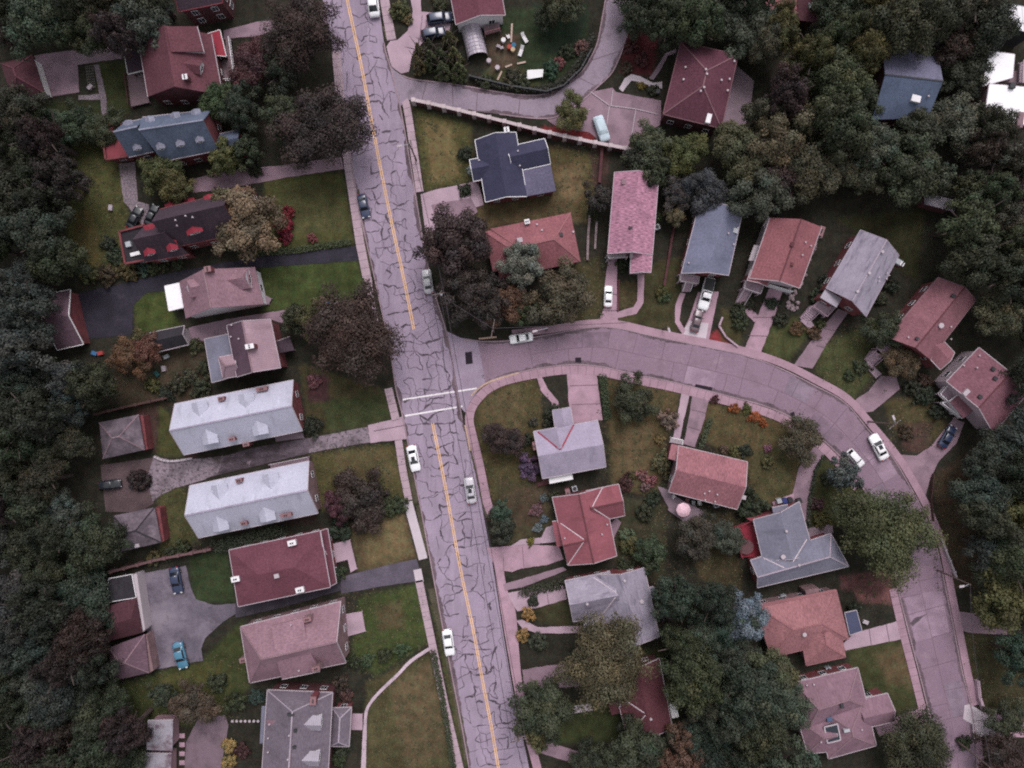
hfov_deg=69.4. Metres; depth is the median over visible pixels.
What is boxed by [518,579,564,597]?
hedge
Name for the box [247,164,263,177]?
shrub
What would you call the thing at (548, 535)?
front walk
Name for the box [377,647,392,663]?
shrub
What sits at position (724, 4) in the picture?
tree
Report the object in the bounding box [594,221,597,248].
retaining wall
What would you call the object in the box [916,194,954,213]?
tin shed
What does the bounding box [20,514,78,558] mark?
tree
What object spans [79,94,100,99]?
stone path
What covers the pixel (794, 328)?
shrub
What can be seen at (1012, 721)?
tree
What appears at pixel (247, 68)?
tree
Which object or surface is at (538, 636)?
shrub
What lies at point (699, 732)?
tree
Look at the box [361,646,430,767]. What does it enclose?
front walk
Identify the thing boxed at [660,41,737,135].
brick house
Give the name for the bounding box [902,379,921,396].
shrub
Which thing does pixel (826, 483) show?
shrub
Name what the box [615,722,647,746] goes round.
tree
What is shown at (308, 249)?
hedge
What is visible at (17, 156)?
tree
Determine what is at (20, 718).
tree
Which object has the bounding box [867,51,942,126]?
wood house
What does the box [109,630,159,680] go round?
garage
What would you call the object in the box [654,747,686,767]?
tree
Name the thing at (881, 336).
tree
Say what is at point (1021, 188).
tree
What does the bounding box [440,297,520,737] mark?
power line
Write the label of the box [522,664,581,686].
driveway
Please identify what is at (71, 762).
tree
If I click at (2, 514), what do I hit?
tree
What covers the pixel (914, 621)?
road patch
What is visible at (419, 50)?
conifer
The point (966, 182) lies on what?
tree
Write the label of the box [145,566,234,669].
asphalt yard
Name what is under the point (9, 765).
tree
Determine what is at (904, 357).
tree
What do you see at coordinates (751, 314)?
front walk
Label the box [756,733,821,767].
tree
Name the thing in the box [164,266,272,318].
white house
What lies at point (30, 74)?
garage
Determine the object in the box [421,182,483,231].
driveway
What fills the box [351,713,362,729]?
porch walk
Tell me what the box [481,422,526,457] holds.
tree
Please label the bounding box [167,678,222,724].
tree
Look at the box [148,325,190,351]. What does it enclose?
garden shed
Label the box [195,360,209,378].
shrub
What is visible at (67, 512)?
tree
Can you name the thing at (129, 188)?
gravel yard
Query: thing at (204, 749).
driveway
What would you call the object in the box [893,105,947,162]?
tree
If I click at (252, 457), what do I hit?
old asphalt drive
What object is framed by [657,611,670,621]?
shrub
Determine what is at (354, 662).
shrub
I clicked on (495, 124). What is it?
hedge
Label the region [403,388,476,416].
crosswalk lines
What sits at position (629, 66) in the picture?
shrub
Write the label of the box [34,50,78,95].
driveway
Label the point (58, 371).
tree
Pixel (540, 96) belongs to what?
gutter dirt
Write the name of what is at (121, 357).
tree
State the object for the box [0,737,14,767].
tree
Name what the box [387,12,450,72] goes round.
driveway
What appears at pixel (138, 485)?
shrub
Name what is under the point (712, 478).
brick house
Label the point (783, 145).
tree
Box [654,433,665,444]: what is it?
shrub
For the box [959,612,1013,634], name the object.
driveway
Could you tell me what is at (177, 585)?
parked car
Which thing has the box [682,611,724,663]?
tree
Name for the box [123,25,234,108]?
brick house
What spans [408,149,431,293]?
power line
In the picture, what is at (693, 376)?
road patch
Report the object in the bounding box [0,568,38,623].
tree
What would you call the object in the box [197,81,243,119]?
tree
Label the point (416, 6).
front walk
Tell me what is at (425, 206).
power line
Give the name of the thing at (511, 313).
tree
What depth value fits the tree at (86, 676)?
121.19 m
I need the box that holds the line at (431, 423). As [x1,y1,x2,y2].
[346,0,499,767]
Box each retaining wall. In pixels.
[153,456,192,461]
[586,214,590,259]
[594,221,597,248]
[598,148,603,183]
[617,279,619,310]
[663,226,674,285]
[718,317,738,346]
[974,679,984,708]
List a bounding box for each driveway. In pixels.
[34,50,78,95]
[73,47,121,64]
[78,258,255,338]
[185,715,228,767]
[189,310,285,340]
[193,157,343,192]
[223,20,270,38]
[235,576,340,617]
[256,246,358,267]
[341,559,418,593]
[368,417,405,442]
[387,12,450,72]
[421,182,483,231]
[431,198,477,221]
[487,544,562,571]
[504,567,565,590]
[507,586,566,610]
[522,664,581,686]
[530,743,589,760]
[567,374,602,422]
[600,259,617,319]
[683,321,707,338]
[683,396,707,446]
[684,292,718,338]
[746,289,781,351]
[792,446,823,520]
[794,309,847,367]
[844,621,900,650]
[855,376,899,411]
[875,709,926,735]
[902,418,963,494]
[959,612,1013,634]
[971,705,996,738]
[996,714,1023,736]
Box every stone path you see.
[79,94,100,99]
[94,65,106,114]
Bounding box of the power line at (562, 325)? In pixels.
[493,322,626,328]
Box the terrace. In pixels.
[657,486,671,507]
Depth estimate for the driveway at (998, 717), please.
129.88 m
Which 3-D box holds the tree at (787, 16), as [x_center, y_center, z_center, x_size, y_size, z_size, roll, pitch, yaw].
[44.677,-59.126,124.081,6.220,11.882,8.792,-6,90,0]
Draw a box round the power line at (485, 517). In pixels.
[444,295,525,738]
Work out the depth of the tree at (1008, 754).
124.96 m
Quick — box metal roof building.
[1002,4,1023,46]
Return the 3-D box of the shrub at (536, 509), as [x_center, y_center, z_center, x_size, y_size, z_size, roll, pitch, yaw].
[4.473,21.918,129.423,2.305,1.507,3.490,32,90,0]
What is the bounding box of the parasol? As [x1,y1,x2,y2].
[676,502,690,516]
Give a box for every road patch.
[577,331,609,347]
[683,366,717,387]
[784,376,814,403]
[811,411,844,445]
[866,451,897,481]
[869,483,891,507]
[905,590,949,641]
[910,614,926,625]
[914,545,935,566]
[936,719,952,742]
[963,704,971,723]
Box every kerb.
[349,0,977,767]
[464,336,518,450]
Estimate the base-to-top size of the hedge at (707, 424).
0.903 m
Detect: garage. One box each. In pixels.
[0,54,51,99]
[41,289,89,349]
[99,414,153,458]
[104,570,151,640]
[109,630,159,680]
[113,505,169,551]
[144,714,178,767]
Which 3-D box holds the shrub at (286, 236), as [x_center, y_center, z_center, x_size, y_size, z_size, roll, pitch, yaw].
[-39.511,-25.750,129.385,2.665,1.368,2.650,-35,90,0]
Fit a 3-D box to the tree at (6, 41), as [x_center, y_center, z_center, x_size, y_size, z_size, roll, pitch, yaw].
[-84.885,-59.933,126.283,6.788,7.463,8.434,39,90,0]
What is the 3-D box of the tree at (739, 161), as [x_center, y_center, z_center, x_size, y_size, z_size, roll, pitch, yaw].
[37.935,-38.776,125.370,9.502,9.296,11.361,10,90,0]
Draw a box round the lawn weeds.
[76,111,1022,767]
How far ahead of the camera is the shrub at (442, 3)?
129.14 m
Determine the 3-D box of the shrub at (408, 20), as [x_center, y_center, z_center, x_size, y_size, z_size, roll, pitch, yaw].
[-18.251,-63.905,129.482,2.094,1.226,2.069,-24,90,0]
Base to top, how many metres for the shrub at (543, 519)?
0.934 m
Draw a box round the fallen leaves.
[77,111,1022,767]
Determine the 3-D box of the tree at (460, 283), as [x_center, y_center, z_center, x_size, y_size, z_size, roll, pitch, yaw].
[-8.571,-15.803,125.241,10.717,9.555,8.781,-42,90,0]
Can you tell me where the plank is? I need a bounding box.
[510,23,512,41]
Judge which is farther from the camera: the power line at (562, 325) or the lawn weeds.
the lawn weeds
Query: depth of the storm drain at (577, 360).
129.93 m
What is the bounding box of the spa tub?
[738,539,753,554]
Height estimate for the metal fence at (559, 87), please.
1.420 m
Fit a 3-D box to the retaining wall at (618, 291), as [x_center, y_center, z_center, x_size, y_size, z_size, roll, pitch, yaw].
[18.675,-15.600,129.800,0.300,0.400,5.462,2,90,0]
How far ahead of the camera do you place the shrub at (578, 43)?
129.08 m
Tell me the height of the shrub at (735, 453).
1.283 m
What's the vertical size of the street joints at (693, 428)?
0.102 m
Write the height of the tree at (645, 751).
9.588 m
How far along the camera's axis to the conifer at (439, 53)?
126.37 m
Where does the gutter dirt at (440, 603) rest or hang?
on the street at (364, 180)
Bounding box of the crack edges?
[331,2,511,765]
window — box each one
[191,10,200,15]
[197,18,206,22]
[210,6,219,11]
[217,13,225,18]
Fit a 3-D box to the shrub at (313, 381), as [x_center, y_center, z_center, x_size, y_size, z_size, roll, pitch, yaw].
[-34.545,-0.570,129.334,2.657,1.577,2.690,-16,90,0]
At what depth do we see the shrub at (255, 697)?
129.05 m
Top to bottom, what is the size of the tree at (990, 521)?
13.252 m
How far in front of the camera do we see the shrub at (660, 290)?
129.21 m
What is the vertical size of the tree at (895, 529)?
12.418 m
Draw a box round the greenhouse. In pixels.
[461,23,487,57]
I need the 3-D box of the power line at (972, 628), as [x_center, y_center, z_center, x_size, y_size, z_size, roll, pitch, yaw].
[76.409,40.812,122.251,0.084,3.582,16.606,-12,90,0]
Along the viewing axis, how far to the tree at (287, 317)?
124.84 m
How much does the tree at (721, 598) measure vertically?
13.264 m
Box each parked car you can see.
[97,479,121,489]
[125,205,143,227]
[143,204,159,224]
[169,566,183,593]
[172,640,188,669]
[357,193,370,218]
[406,444,420,471]
[420,26,444,40]
[421,269,433,294]
[426,11,452,25]
[442,628,454,655]
[463,477,476,503]
[509,332,533,343]
[593,115,609,141]
[603,285,612,306]
[690,309,703,332]
[846,448,864,466]
[868,433,889,461]
[937,424,956,448]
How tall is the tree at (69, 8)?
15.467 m
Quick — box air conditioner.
[571,485,577,491]
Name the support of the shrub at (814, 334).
on the ground at (338, 402)
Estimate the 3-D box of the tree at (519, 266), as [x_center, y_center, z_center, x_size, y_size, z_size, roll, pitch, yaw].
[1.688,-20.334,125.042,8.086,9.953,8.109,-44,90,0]
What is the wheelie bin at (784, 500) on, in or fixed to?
on the ground at (338, 402)
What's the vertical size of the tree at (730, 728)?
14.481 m
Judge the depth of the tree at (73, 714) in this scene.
122.66 m
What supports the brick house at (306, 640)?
on the ground at (338, 402)
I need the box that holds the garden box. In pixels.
[108,205,113,210]
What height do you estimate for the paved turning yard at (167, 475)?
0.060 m
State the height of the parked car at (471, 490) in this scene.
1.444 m
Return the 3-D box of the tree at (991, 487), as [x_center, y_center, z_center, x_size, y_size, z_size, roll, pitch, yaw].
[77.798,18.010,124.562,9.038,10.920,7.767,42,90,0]
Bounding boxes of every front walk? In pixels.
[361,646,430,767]
[411,0,420,13]
[511,525,555,545]
[517,619,583,633]
[537,377,558,405]
[574,704,592,712]
[616,274,643,317]
[619,74,661,91]
[649,49,675,79]
[673,394,688,438]
[675,293,684,333]
[744,306,758,321]
[772,493,793,504]
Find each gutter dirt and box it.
[351,155,470,767]
[382,43,471,457]
[407,0,607,99]
[468,18,627,117]
[478,328,975,767]
[485,360,932,719]
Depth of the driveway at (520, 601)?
129.87 m
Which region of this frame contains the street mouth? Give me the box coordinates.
[446,332,484,412]
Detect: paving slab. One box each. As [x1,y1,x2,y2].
[179,733,184,737]
[179,742,184,746]
[179,751,184,755]
[179,760,184,764]
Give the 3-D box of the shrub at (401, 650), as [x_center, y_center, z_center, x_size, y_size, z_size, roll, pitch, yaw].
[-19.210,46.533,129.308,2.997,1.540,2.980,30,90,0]
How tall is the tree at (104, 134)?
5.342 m
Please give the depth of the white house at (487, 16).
125.94 m
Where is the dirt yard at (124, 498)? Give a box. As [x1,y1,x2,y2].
[100,458,153,511]
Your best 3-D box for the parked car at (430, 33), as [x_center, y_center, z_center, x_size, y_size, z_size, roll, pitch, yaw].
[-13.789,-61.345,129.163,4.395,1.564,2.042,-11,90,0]
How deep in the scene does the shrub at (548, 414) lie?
129.27 m
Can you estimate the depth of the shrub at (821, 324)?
129.43 m
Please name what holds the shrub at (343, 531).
on the ground at (338, 402)
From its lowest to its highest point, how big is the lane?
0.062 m
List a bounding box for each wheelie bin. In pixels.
[775,497,781,503]
[781,498,787,503]
[787,497,793,502]
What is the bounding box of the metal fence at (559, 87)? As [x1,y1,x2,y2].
[469,48,592,93]
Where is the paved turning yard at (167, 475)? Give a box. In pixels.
[145,455,223,508]
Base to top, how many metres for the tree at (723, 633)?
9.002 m
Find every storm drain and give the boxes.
[465,352,472,363]
[575,358,580,362]
[695,384,712,390]
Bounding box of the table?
[527,69,543,78]
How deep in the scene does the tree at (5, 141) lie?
122.31 m
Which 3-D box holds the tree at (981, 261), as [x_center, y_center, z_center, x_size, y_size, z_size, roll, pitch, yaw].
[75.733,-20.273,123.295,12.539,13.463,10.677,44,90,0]
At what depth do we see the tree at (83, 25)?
121.70 m
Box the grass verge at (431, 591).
[357,26,488,759]
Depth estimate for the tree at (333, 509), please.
126.48 m
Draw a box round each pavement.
[332,0,463,767]
[404,501,426,581]
[465,319,983,767]
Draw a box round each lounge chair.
[518,45,523,55]
[521,32,527,43]
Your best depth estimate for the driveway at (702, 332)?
129.92 m
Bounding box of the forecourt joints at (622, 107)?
[562,90,656,134]
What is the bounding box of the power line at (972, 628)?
[970,585,977,674]
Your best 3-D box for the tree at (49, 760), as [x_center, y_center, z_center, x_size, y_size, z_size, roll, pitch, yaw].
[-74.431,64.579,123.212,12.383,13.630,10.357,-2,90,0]
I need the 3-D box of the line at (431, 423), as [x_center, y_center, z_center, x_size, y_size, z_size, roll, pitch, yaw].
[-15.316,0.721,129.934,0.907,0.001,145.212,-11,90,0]
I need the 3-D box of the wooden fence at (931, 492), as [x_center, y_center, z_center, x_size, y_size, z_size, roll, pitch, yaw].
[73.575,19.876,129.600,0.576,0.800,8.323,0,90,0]
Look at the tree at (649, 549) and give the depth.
125.85 m
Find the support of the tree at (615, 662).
on the ground at (338, 402)
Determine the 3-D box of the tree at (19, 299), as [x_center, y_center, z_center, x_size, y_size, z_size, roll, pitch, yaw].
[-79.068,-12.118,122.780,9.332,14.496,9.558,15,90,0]
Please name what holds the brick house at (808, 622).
on the ground at (338, 402)
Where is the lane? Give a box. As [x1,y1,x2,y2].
[389,0,626,117]
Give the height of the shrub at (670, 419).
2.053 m
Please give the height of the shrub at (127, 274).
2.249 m
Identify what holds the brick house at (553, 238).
on the ground at (338, 402)
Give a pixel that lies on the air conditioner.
(574, 488)
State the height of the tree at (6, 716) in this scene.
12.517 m
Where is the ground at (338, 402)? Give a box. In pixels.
[0,0,1023,767]
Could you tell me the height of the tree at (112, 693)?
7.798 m
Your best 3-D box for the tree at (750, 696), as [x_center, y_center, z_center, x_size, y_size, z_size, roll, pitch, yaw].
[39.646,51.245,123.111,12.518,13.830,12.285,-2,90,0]
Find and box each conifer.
[407,37,429,60]
[409,51,426,76]
[416,30,440,52]
[420,44,442,73]
[431,40,449,64]
[431,56,450,81]
[438,24,458,52]
[442,40,465,67]
[451,58,469,84]
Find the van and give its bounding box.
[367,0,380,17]
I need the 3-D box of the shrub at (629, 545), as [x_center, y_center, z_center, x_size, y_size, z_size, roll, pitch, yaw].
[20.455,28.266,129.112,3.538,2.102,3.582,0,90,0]
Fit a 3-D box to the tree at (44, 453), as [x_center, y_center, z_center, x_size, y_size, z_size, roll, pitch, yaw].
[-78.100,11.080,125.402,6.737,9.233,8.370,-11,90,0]
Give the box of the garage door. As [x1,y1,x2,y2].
[765,284,792,292]
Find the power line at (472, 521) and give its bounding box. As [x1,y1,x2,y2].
[432,296,511,742]
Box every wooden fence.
[93,397,167,415]
[108,547,214,573]
[929,474,934,521]
[938,537,957,577]
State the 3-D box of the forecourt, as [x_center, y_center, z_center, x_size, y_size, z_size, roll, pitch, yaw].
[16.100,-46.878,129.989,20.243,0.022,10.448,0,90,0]
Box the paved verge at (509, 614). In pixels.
[494,565,540,767]
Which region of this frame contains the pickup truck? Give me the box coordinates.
[697,276,715,310]
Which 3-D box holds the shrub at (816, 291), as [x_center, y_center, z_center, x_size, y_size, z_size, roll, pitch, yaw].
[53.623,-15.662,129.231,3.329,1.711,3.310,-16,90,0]
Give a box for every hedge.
[209,525,286,553]
[225,238,351,256]
[430,650,456,767]
[472,118,531,128]
[475,32,595,93]
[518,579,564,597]
[599,373,611,419]
[698,417,713,448]
[806,455,824,531]
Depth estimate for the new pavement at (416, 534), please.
129.88 m
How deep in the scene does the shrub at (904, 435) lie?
129.18 m
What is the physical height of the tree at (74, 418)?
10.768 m
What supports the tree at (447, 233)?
on the ground at (338, 402)
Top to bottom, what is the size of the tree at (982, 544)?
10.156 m
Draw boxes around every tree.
[0,0,12,26]
[0,12,29,49]
[0,80,51,140]
[0,129,17,165]
[0,159,28,224]
[0,200,76,262]
[0,207,29,243]
[0,235,18,269]
[0,255,50,294]
[0,269,29,314]
[0,276,62,337]
[0,305,56,374]
[0,363,13,377]
[0,365,44,399]
[0,381,22,428]
[0,384,77,445]
[0,421,39,463]
[0,443,30,495]
[0,491,15,523]
[0,523,46,574]
[0,525,10,569]
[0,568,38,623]
[0,578,71,646]
[0,617,29,658]
[0,636,56,675]
[0,659,25,683]
[0,679,17,705]
[0,693,22,744]
[0,723,58,767]
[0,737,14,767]
[0,753,41,767]
[1,0,73,62]
[1,475,51,526]
[1,693,70,739]
[6,673,44,699]
[8,109,78,162]
[8,132,55,189]
[9,551,67,595]
[10,181,69,214]
[13,746,90,767]
[16,457,73,505]
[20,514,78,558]
[20,678,88,729]
[21,357,69,402]
[25,233,94,285]
[26,147,95,205]
[26,645,86,693]
[27,432,71,470]
[37,108,75,149]
[38,719,75,757]
[42,487,84,529]
[43,359,85,395]
[44,385,89,434]
[47,6,87,51]
[48,424,96,458]
[49,0,96,20]
[51,605,115,667]
[53,561,115,634]
[61,97,110,147]
[62,501,134,583]
[63,358,120,409]
[63,684,104,726]
[64,756,111,767]
[66,703,128,767]
[68,641,122,688]
[71,7,117,56]
[81,0,122,15]
[83,105,125,148]
[86,9,145,60]
[89,675,133,716]
[97,702,153,759]
[99,747,148,767]
[104,335,152,379]
[109,0,175,55]
[121,0,176,20]
[133,330,162,366]
[136,154,185,196]
[145,680,178,708]
[150,166,197,204]
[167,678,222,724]
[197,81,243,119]
[205,186,231,201]
[206,135,242,178]
[211,184,288,264]
[217,77,262,132]
[226,35,273,91]
[232,132,264,172]
[256,90,308,143]
[258,0,347,74]
[258,52,302,95]
[264,82,379,172]
[280,302,304,334]
[293,297,337,341]
[299,278,405,388]
[323,490,349,527]
[331,466,389,535]
[412,201,492,276]
[435,264,487,326]
[462,272,510,329]
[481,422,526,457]
[485,282,528,328]
[487,514,516,545]
[489,498,512,522]
[494,240,543,291]
[506,300,541,326]
[507,673,576,748]
[518,254,597,326]
[519,727,547,754]
[533,4,557,34]
[541,0,585,24]
[549,608,656,717]
[554,87,588,131]
[567,735,606,767]
[583,179,612,212]
[601,712,676,767]
[612,0,655,32]
[612,370,661,424]
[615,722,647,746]
[616,0,661,40]
[619,116,674,170]
[619,147,651,170]
[631,157,670,187]
[632,533,668,575]
[647,0,689,52]
[649,573,710,621]
[654,640,724,718]
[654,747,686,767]
[658,624,704,666]
[660,132,709,179]
[661,174,698,211]
[662,203,686,227]
[664,0,725,49]
[664,717,700,759]
[673,167,731,217]
[674,509,719,562]
[674,746,717,767]
[677,718,731,759]
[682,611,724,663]
[682,697,721,725]
[691,740,741,767]
[694,579,737,625]
[699,600,763,651]
[701,690,758,744]
[708,513,747,555]
[712,119,763,186]
[715,0,781,59]
[715,637,763,684]
[715,659,793,737]
[718,0,733,29]
[718,588,771,641]
[721,743,764,767]
[724,166,795,222]
[725,0,775,18]
[730,646,801,705]
[733,711,793,764]
[740,96,785,129]
[746,97,814,168]
[747,21,783,64]
[750,161,798,207]
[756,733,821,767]
[762,60,814,122]
[765,0,800,57]
[771,680,816,730]
[776,414,824,469]
[778,53,814,89]
[785,142,850,204]
[788,100,823,145]
[789,32,835,74]
[805,44,875,109]
[808,0,868,37]
[809,90,875,163]
[815,9,871,49]
[824,485,948,593]
[826,451,864,492]
[835,80,885,117]
[838,156,887,195]
[842,27,893,75]
[849,0,892,31]
[851,116,902,172]
[858,310,903,348]
[864,0,956,63]
[877,128,941,207]
[877,704,955,767]
[878,345,920,378]
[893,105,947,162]
[916,0,973,47]
[928,161,957,199]
[929,17,982,69]
[931,90,984,162]
[932,189,1005,251]
[935,232,1011,291]
[938,55,995,99]
[946,464,1014,512]
[947,0,1007,32]
[947,169,985,202]
[954,490,1023,544]
[958,426,1022,479]
[960,127,1009,171]
[961,531,1009,572]
[963,0,1023,62]
[968,558,1013,615]
[968,731,1023,767]
[971,102,1022,144]
[971,167,1023,211]
[971,290,1023,336]
[971,560,1023,634]
[975,247,1023,303]
[979,528,1023,590]
[980,697,1023,736]
[985,135,1023,181]
[990,197,1023,242]
[990,393,1023,452]
[992,630,1023,687]
[995,213,1023,257]
[997,355,1023,397]
[997,463,1022,501]
[1001,448,1023,499]
[1004,493,1023,528]
[1008,170,1023,216]
[1008,284,1023,318]
[1012,318,1023,354]
[1013,523,1023,549]
[1015,609,1023,626]
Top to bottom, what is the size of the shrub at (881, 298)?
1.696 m
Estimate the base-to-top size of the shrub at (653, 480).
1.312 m
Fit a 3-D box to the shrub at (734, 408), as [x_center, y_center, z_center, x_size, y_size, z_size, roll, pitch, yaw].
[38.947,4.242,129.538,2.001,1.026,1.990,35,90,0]
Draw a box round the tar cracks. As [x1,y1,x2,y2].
[327,0,524,766]
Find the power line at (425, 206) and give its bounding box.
[410,140,443,291]
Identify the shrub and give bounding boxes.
[79,263,98,284]
[95,263,118,288]
[99,234,117,250]
[105,246,122,265]
[114,262,137,281]
[126,469,152,491]
[130,326,144,340]
[136,262,149,277]
[144,377,160,393]
[146,261,160,275]
[146,550,161,565]
[157,385,175,401]
[158,262,169,273]
[161,545,179,561]
[165,372,189,395]
[171,259,183,269]
[174,538,190,555]
[182,367,196,382]
[186,337,204,354]
[188,378,212,397]
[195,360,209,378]
[206,672,227,692]
[221,738,236,753]
[221,754,236,767]
[222,691,247,713]
[232,741,250,759]
[243,688,265,704]
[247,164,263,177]
[273,216,293,233]
[279,230,292,245]
[281,205,295,218]
[302,414,324,438]
[306,233,317,243]
[307,373,321,388]
[329,516,351,541]
[331,675,348,692]
[332,753,346,767]
[333,742,351,756]
[336,566,346,584]
[338,688,353,703]
[345,652,361,669]
[360,653,374,671]
[375,493,394,517]
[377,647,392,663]
[386,495,408,516]
[388,0,411,21]
[392,643,411,658]
[403,13,413,25]
[431,0,447,11]
[457,145,472,160]
[457,182,471,197]
[466,166,471,175]
[480,74,493,88]
[502,66,522,89]
[515,73,530,93]
[515,628,528,643]
[518,452,540,480]
[521,606,535,621]
[522,432,532,447]
[526,537,534,546]
[527,500,542,516]
[527,595,538,606]
[528,417,537,426]
[528,631,548,650]
[531,521,542,532]
[539,493,548,502]
[540,514,548,522]
[542,57,558,80]
[542,410,552,420]
[542,419,551,428]
[547,490,560,505]
[549,403,558,412]
[554,57,565,70]
[558,44,574,59]
[573,39,589,54]
[586,208,595,217]
[615,258,628,272]
[617,557,637,570]
[618,528,635,542]
[619,471,633,491]
[619,536,637,554]
[621,61,632,74]
[623,38,638,54]
[627,470,638,482]
[633,51,649,67]
[635,469,648,481]
[635,501,654,522]
[637,82,648,90]
[640,481,651,492]
[643,490,660,506]
[645,475,656,487]
[646,84,659,96]
[650,448,671,480]
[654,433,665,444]
[655,212,661,223]
[655,285,669,299]
[657,290,671,302]
[657,408,679,430]
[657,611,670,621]
[662,622,677,631]
[664,651,673,664]
[710,395,719,403]
[718,444,729,454]
[727,445,740,457]
[728,403,740,412]
[730,302,745,317]
[730,313,748,330]
[735,486,771,523]
[738,444,753,458]
[742,295,756,311]
[742,401,751,415]
[747,411,762,421]
[759,418,767,427]
[761,455,775,468]
[763,297,782,310]
[763,444,771,452]
[772,312,789,327]
[789,320,805,335]
[806,326,821,340]
[809,284,822,303]
[810,497,824,510]
[813,509,831,530]
[816,319,826,328]
[818,274,827,283]
[820,471,832,487]
[843,368,856,381]
[847,601,862,614]
[852,360,873,375]
[874,291,887,304]
[883,279,901,293]
[897,424,915,439]
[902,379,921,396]
[911,385,939,404]
[918,373,936,386]
[928,404,948,420]
[955,734,971,750]
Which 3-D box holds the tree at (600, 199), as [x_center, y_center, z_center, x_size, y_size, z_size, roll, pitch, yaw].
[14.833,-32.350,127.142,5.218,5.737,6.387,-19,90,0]
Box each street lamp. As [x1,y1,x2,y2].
[397,141,416,160]
[936,569,970,587]
[957,741,990,767]
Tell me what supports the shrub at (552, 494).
on the ground at (338, 402)
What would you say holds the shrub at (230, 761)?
on the ground at (338, 402)
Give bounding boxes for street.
[323,0,528,767]
[478,328,975,767]
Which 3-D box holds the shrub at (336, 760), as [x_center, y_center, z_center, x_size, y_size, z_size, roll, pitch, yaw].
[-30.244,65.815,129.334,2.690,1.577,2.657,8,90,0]
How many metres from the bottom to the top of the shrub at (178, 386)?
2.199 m
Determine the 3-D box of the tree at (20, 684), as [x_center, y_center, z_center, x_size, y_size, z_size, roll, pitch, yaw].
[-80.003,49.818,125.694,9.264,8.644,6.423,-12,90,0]
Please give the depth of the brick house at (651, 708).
125.66 m
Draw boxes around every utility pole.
[431,290,444,299]
[512,734,524,742]
[867,415,900,428]
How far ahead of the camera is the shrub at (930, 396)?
128.90 m
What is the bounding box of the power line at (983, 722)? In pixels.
[978,680,991,767]
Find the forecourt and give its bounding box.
[546,88,660,145]
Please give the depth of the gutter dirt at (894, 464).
129.93 m
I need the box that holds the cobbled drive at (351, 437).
[309,427,369,452]
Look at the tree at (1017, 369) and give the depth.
121.42 m
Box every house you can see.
[103,108,247,165]
[118,185,259,264]
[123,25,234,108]
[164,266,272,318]
[169,380,304,454]
[175,0,235,25]
[184,456,321,537]
[204,319,295,382]
[228,528,357,606]
[239,597,365,682]
[260,681,352,767]
[451,0,505,38]
[469,126,555,203]
[485,212,580,278]
[532,407,605,486]
[552,484,624,565]
[565,566,659,644]
[605,170,658,274]
[608,654,678,735]
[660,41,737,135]
[667,437,747,509]
[676,203,741,291]
[734,501,848,587]
[735,217,825,305]
[759,583,861,665]
[765,0,816,28]
[797,663,895,758]
[800,230,904,328]
[864,277,975,377]
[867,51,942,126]
[933,347,1023,430]
[967,51,1023,132]
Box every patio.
[611,518,620,536]
[668,494,701,520]
[723,66,753,124]
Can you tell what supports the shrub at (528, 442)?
on the ground at (338, 402)
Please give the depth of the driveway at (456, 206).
129.93 m
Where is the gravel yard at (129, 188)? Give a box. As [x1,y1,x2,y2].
[119,162,148,223]
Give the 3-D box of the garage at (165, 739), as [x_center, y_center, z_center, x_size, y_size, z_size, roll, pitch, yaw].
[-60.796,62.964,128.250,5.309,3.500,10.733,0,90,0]
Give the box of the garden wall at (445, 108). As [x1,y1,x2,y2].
[411,97,633,153]
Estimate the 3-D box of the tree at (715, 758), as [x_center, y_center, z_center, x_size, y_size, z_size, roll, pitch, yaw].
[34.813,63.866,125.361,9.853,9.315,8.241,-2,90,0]
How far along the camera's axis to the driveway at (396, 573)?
129.93 m
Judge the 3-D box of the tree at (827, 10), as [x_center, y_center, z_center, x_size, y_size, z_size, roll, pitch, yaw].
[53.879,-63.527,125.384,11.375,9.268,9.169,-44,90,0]
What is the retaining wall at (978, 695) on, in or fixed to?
on the ground at (338, 402)
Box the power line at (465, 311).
[440,295,491,327]
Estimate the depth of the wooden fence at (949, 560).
129.12 m
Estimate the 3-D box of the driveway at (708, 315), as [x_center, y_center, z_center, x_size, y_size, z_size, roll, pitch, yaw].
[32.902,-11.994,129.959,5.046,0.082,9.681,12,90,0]
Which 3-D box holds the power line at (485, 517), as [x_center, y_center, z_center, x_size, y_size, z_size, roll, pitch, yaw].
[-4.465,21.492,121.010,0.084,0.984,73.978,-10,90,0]
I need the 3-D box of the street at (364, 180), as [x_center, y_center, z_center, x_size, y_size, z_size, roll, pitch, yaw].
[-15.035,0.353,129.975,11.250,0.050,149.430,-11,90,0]
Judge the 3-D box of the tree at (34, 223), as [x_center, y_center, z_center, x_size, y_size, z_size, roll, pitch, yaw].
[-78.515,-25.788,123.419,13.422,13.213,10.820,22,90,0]
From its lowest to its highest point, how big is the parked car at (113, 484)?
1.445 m
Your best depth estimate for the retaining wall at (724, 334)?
129.50 m
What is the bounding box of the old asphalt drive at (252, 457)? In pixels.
[213,438,308,475]
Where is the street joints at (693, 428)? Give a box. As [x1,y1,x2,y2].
[333,6,994,767]
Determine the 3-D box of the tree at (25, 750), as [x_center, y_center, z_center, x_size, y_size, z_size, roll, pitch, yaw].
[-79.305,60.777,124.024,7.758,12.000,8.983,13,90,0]
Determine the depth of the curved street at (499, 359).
129.94 m
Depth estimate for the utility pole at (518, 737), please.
121.19 m
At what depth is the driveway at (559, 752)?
129.86 m
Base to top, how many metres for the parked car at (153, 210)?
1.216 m
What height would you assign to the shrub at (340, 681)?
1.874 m

